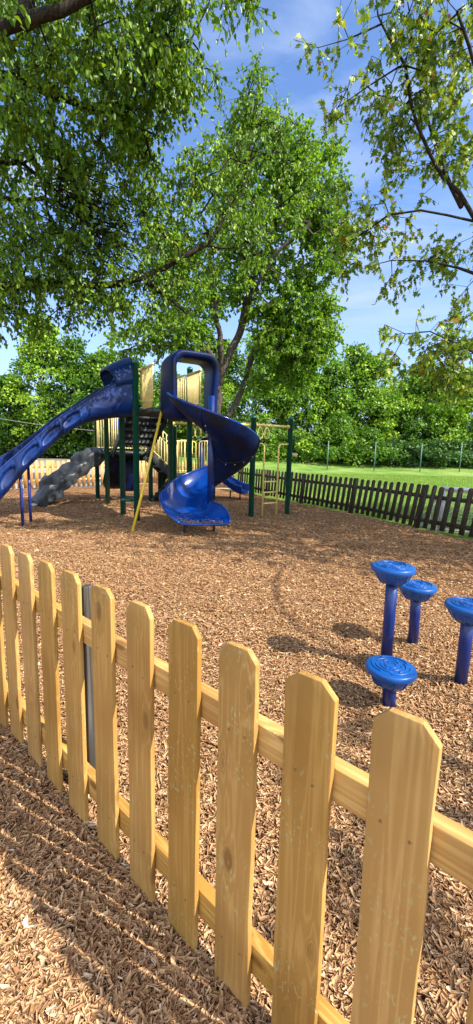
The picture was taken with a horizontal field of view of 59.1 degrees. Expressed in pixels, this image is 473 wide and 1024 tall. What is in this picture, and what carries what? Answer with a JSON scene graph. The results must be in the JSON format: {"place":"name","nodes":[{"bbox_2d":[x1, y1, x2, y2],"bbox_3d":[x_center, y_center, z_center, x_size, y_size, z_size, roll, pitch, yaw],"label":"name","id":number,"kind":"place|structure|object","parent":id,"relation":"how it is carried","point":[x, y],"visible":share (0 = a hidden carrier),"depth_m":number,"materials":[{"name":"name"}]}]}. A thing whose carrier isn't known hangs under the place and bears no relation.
{"place":"outdoors","nodes":[
{"label":"outdoors","id":0,"kind":"place"},
{"bbox_2d":[0,418,116,432],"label":"overhead cable","id":1,"kind":"object","parent":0,"point":[40,424],"visible":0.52,"depth_m":49.08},
{"bbox_2d":[9,458,228,490],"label":"parking lot","id":2,"kind":"structure","parent":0,"point":[50,459],"depth_m":25.33,"materials":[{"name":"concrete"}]},
{"bbox_2d":[0,312,79,456],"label":"wood edge tree","id":3,"kind":"object","parent":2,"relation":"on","point":[37,358],"visible":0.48,"depth_m":56.87,"materials":[{"name":"green plant"}]},
{"bbox_2d":[0,0,472,438],"label":"sky","id":4,"kind":"structure","parent":0,"point":[312,19],"materials":[{"name":"blue"}]},
{"bbox_2d":[56,456,472,539],"bbox_3d":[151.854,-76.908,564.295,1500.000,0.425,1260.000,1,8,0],"label":"ground","id":5,"kind":"structure","parent":0,"point":[424,510],"depth_m":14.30,"materials":[{"name":"green plant"}]},
{"bbox_2d":[0,372,39,454],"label":"wood edge tree","id":6,"kind":"object","parent":5,"relation":"on","point":[13,408],"visible":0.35,"depth_m":58.83,"materials":[{"name":"green plant"}]},
{"bbox_2d":[0,418,43,457],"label":"shrub","id":7,"kind":"object","parent":5,"relation":"on","point":[10,438],"visible":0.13,"depth_m":58.49,"materials":[{"name":"green plant"}]},
{"bbox_2d":[8,423,69,457],"bbox_3d":[-28.381,-10.960,62.663,10.513,6.890,10.167,6,10,30],"label":"shrub","id":8,"kind":"object","parent":5,"relation":"on","point":[45,456],"visible":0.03,"depth_m":59.90,"materials":[{"name":"green plant"}]},
{"bbox_2d":[28,334,93,457],"bbox_3d":[-23.580,-16.273,60.181,12.207,17.644,11.431,-5,11,-38],"label":"wood edge tree","id":9,"kind":"object","parent":5,"relation":"on","point":[70,370],"visible":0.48,"depth_m":57.88,"materials":[{"name":"green plant"}]},
{"bbox_2d":[44,428,100,457],"bbox_3d":[-22.644,-10.552,62.570,12.020,7.044,11.826,1,8,0],"label":"shrub","id":10,"kind":"object","parent":5,"relation":"on","point":[72,449],"visible":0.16,"depth_m":58.41,"materials":[{"name":"green plant"}]},
{"bbox_2d":[74,435,118,456],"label":"shrub","id":11,"kind":"object","parent":5,"relation":"on","point":[77,448],"visible":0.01,"depth_m":57.76,"materials":[{"name":"green plant"}]},
{"bbox_2d":[59,346,139,455],"bbox_3d":[-18.558,-14.717,58.473,12.525,16.206,12.306,1,8,0],"label":"wood edge tree","id":12,"kind":"object","parent":5,"relation":"on","point":[90,373],"visible":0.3,"depth_m":56.12,"materials":[{"name":"green plant"}]},
{"bbox_2d":[100,444,158,459],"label":"shrub","id":13,"kind":"object","parent":5,"relation":"on","point":[141,457],"visible":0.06,"depth_m":58.67,"materials":[{"name":"green plant"}]},
{"bbox_2d":[93,361,167,455],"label":"wood edge tree","id":14,"kind":"object","parent":5,"relation":"on","point":[155,402],"visible":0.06,"depth_m":56.80,"materials":[{"name":"green plant"}]},
{"bbox_2d":[140,369,196,455],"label":"wood edge tree","id":15,"kind":"object","parent":5,"relation":"on","point":[158,391],"visible":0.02,"depth_m":58.00,"materials":[{"name":"green plant"}]},
{"bbox_2d":[143,428,196,456],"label":"shrub","id":16,"kind":"object","parent":5,"relation":"on","point":[179,446],"depth_m":58.13,"materials":[{"name":"green plant"}]},
{"bbox_2d":[0,0,347,353],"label":"overhanging tree","id":17,"kind":"object","parent":5,"relation":"on","point":[159,66],"visible":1,"depth_m":6.32,"materials":[{"name":"green plant"}]},
{"bbox_2d":[164,369,243,455],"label":"wood edge tree","id":18,"kind":"object","parent":5,"relation":"on","point":[184,430],"visible":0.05,"depth_m":56.57,"materials":[{"name":"green plant"}]},
{"bbox_2d":[98,91,361,487],"bbox_3d":[-0.202,-8.374,17.195,10.502,15.141,5.015,-1,9,-15],"label":"broadleaf tree","id":19,"kind":"object","parent":5,"relation":"on","point":[307,341],"visible":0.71,"depth_m":16.70,"materials":[{"name":"green plant"}]},
{"bbox_2d":[0,544,472,1023],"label":"picket fence","id":20,"kind":"object","parent":5,"relation":"on","point":[411,834],"visible":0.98,"depth_m":1.11,"materials":[{"name":"brown wood"}]},
{"bbox_2d":[0,484,472,1023],"bbox_3d":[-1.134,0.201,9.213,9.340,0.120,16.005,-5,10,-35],"label":"wood chips","id":21,"kind":"object","parent":5,"relation":"on","point":[46,903],"visible":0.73,"depth_m":2.02,"materials":[{"name":"wood"}]},
{"bbox_2d":[12,460,234,488],"bbox_3d":[-4.953,-1.544,16.854,9.406,1.060,2.986,-2,9,-19],"label":"picket fence","id":22,"kind":"object","parent":21,"relation":"on","point":[49,466],"visible":0.33,"depth_m":16.38,"materials":[{"name":"brown wood"}]},
{"bbox_2d":[0,350,297,533],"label":"playground structure","id":23,"kind":"object","parent":21,"relation":"on","point":[188,494],"visible":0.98,"depth_m":8.62,"materials":[{"name":"blue plastic"}]},
{"bbox_2d":[178,516,222,522],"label":"wood chips on slide","id":24,"kind":"object","parent":23,"relation":"on","point":[199,522],"visible":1,"depth_m":7.77,"materials":[{"name":"brown wood"}]},
{"bbox_2d":[238,467,472,536],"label":"picket fence","id":25,"kind":"object","parent":21,"relation":"on","point":[443,523],"visible":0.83,"depth_m":9.96,"materials":[{"name":"brown wood"}]},
{"bbox_2d":[365,655,416,708],"bbox_3d":[0.951,1.106,2.602,0.304,0.328,0.304,1,8,0],"label":"step pod","id":26,"kind":"object","parent":21,"relation":"on","point":[391,676],"visible":1,"depth_m":2.54,"materials":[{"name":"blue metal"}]},
{"bbox_2d":[371,560,415,655],"bbox_3d":[1.101,0.788,3.016,0.304,0.842,0.304,1,8,0],"label":"step pod","id":27,"kind":"object","parent":21,"relation":"on","point":[392,575],"visible":1,"depth_m":2.96,"materials":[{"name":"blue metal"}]},
{"bbox_2d":[290,0,472,410],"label":"maple tree","id":28,"kind":"object","parent":5,"relation":"on","point":[427,50],"visible":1,"depth_m":5.10,"materials":[{"name":"green plant"}]},
{"bbox_2d":[398,579,437,646],"bbox_3d":[1.460,0.868,3.430,0.304,0.582,0.304,1,8,0],"label":"step pod","id":29,"kind":"object","parent":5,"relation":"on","point":[415,592],"visible":0.87,"depth_m":3.38,"materials":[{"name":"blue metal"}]},
{"bbox_2d":[419,486,471,532],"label":"soccer goal","id":30,"kind":"object","parent":5,"relation":"on","point":[443,504],"visible":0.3,"depth_m":8.67,"materials":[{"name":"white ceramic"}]},
{"bbox_2d":[444,597,472,687],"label":"step pod","id":31,"kind":"object","parent":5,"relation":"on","point":[460,609],"visible":1,"depth_m":2.81,"materials":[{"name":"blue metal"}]},
{"bbox_2d":[141,454,472,477],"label":"grass bank","id":32,"kind":"structure","parent":0,"point":[367,468],"depth_m":37.83,"materials":[{"name":"green plant"}]},
{"bbox_2d":[186,339,261,454],"bbox_3d":[-1.777,-12.035,45.953,7.844,13.180,7.483,7,10,36],"label":"wood edge tree","id":33,"kind":"object","parent":32,"relation":"on","point":[229,382],"visible":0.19,"depth_m":44.56,"materials":[{"name":"green plant"}]},
{"bbox_2d":[222,332,298,455],"bbox_3d":[2.406,-12.117,44.798,8.506,13.886,8.786,1,8,0],"label":"wood edge tree","id":34,"kind":"object","parent":32,"relation":"on","point":[261,367],"visible":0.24,"depth_m":43.26,"materials":[{"name":"green plant"}]},
{"bbox_2d":[255,423,293,461],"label":"shrub","id":35,"kind":"object","parent":32,"relation":"on","point":[273,430],"visible":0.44,"depth_m":40.65,"materials":[{"name":"green plant"}]},
{"bbox_2d":[253,358,313,456],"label":"wood edge tree","id":36,"kind":"object","parent":32,"relation":"on","point":[271,401],"visible":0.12,"depth_m":45.03,"materials":[{"name":"green plant"}]},
{"bbox_2d":[261,427,317,463],"bbox_3d":[5.316,-6.476,41.336,5.712,4.008,5.911,1,8,0],"label":"shrub","id":37,"kind":"object","parent":32,"relation":"on","point":[298,439],"visible":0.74,"depth_m":40.52,"materials":[{"name":"green plant"}]},
{"bbox_2d":[267,360,348,457],"bbox_3d":[7.913,-11.407,44.562,8.425,12.582,8.062,8,11,39],"label":"wood edge tree","id":38,"kind":"object","parent":32,"relation":"on","point":[317,399],"visible":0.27,"depth_m":42.60,"materials":[{"name":"green plant"}]},
{"bbox_2d":[292,425,349,463],"bbox_3d":[8.351,-6.532,41.769,5.307,4.198,5.643,-1,9,-17],"label":"shrub","id":39,"kind":"object","parent":32,"relation":"on","point":[318,434],"visible":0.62,"depth_m":40.64,"materials":[{"name":"green plant"}]},
{"bbox_2d":[327,441,328,469],"bbox_3d":[8.056,-4.934,36.846,0.120,2.600,0.114,1,8,0],"label":"field pole","id":40,"kind":"object","parent":32,"relation":"on","point":[327,455],"visible":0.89,"depth_m":36.81,"materials":[{"name":"metal"}]},
{"bbox_2d":[293,357,370,461],"bbox_3d":[10.216,-10.377,44.000,7.999,11.660,7.789,7,10,36],"label":"wood edge tree","id":41,"kind":"object","parent":32,"relation":"on","point":[338,375],"visible":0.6,"depth_m":42.30,"materials":[{"name":"green plant"}]},
{"bbox_2d":[315,423,376,466],"bbox_3d":[10.367,-6.478,40.822,5.662,4.298,5.385,-3,9,-26],"label":"shrub","id":42,"kind":"object","parent":32,"relation":"on","point":[346,434],"visible":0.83,"depth_m":39.84,"materials":[{"name":"green plant"}]},
{"bbox_2d":[327,341,396,460],"bbox_3d":[12.745,-11.498,44.930,8.138,12.885,7.740,1,8,0],"label":"wood edge tree","id":43,"kind":"object","parent":32,"relation":"on","point":[355,355],"visible":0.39,"depth_m":43.11,"materials":[{"name":"green plant"}]},
{"bbox_2d":[338,424,397,464],"bbox_3d":[12.696,-6.340,40.411,6.103,4.357,5.540,-2,9,-21],"label":"shrub","id":44,"kind":"object","parent":32,"relation":"on","point":[372,433],"visible":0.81,"depth_m":39.55,"materials":[{"name":"green plant"}]},
{"bbox_2d":[373,442,376,470],"bbox_3d":[12.216,-4.836,36.846,0.120,2.600,0.114,1,8,0],"label":"field pole","id":45,"kind":"object","parent":32,"relation":"on","point":[374,456],"visible":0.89,"depth_m":36.83,"materials":[{"name":"metal"}]},
{"bbox_2d":[348,353,412,461],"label":"wood edge tree","id":46,"kind":"object","parent":32,"relation":"on","point":[381,399],"visible":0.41,"depth_m":42.98,"materials":[{"name":"green plant"}]},
{"bbox_2d":[361,380,421,441],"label":"wood edge tree","id":47,"kind":"object","parent":32,"relation":"on","point":[407,429],"visible":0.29,"depth_m":43.01,"materials":[{"name":"green plant"}]},
{"bbox_2d":[368,435,422,466],"bbox_3d":[15.373,-5.697,40.467,5.366,3.462,5.137,1,8,0],"label":"shrub","id":48,"kind":"object","parent":32,"relation":"on","point":[395,443],"visible":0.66,"depth_m":39.96,"materials":[{"name":"green plant"}]},
{"bbox_2d":[395,437,434,468],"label":"shrub","id":49,"kind":"object","parent":32,"relation":"on","point":[415,447],"visible":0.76,"depth_m":39.72,"materials":[{"name":"green plant"}]},
{"bbox_2d":[386,362,451,454],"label":"wood edge tree","id":50,"kind":"object","parent":32,"relation":"on","point":[407,394],"visible":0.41,"depth_m":43.94,"materials":[{"name":"green plant"}]},
{"bbox_2d":[419,443,422,471],"bbox_3d":[16.281,-4.740,36.846,0.120,2.600,0.114,1,8,0],"label":"field pole","id":51,"kind":"object","parent":32,"relation":"on","point":[420,457],"visible":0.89,"depth_m":36.82,"materials":[{"name":"metal"}]},
{"bbox_2d":[395,358,472,445],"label":"wood edge tree","id":52,"kind":"object","parent":32,"relation":"on","point":[450,434],"visible":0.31,"depth_m":43.17,"materials":[{"name":"green plant"}]},
{"bbox_2d":[406,438,463,467],"bbox_3d":[19.175,-5.571,40.536,5.318,3.215,5.134,8,11,40],"label":"shrub","id":53,"kind":"object","parent":32,"relation":"on","point":[442,456],"visible":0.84,"depth_m":39.21,"materials":[{"name":"green plant"}]},
{"bbox_2d":[421,370,472,441],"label":"wood edge tree","id":54,"kind":"object","parent":32,"relation":"on","point":[458,411],"visible":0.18,"depth_m":43.81,"materials":[{"name":"green plant"}]},
{"bbox_2d":[423,438,472,466],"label":"shrub","id":55,"kind":"object","parent":32,"relation":"on","point":[453,445],"visible":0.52,"depth_m":39.50,"materials":[{"name":"green plant"}]},
{"bbox_2d":[437,366,472,441],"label":"wood edge tree","id":56,"kind":"object","parent":32,"relation":"on","point":[460,420],"visible":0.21,"depth_m":43.45,"materials":[{"name":"green plant"}]},
{"bbox_2d":[459,444,462,471],"bbox_3d":[19.773,-4.658,36.846,0.120,2.600,0.114,1,8,0],"label":"field pole","id":57,"kind":"object","parent":32,"relation":"on","point":[460,457],"visible":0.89,"depth_m":36.79,"materials":[{"name":"metal"}]},
{"bbox_2d":[454,438,472,467],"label":"shrub","id":58,"kind":"object","parent":32,"relation":"on","point":[469,446],"visible":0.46,"depth_m":39.53,"materials":[{"name":"green plant"}]}
]}

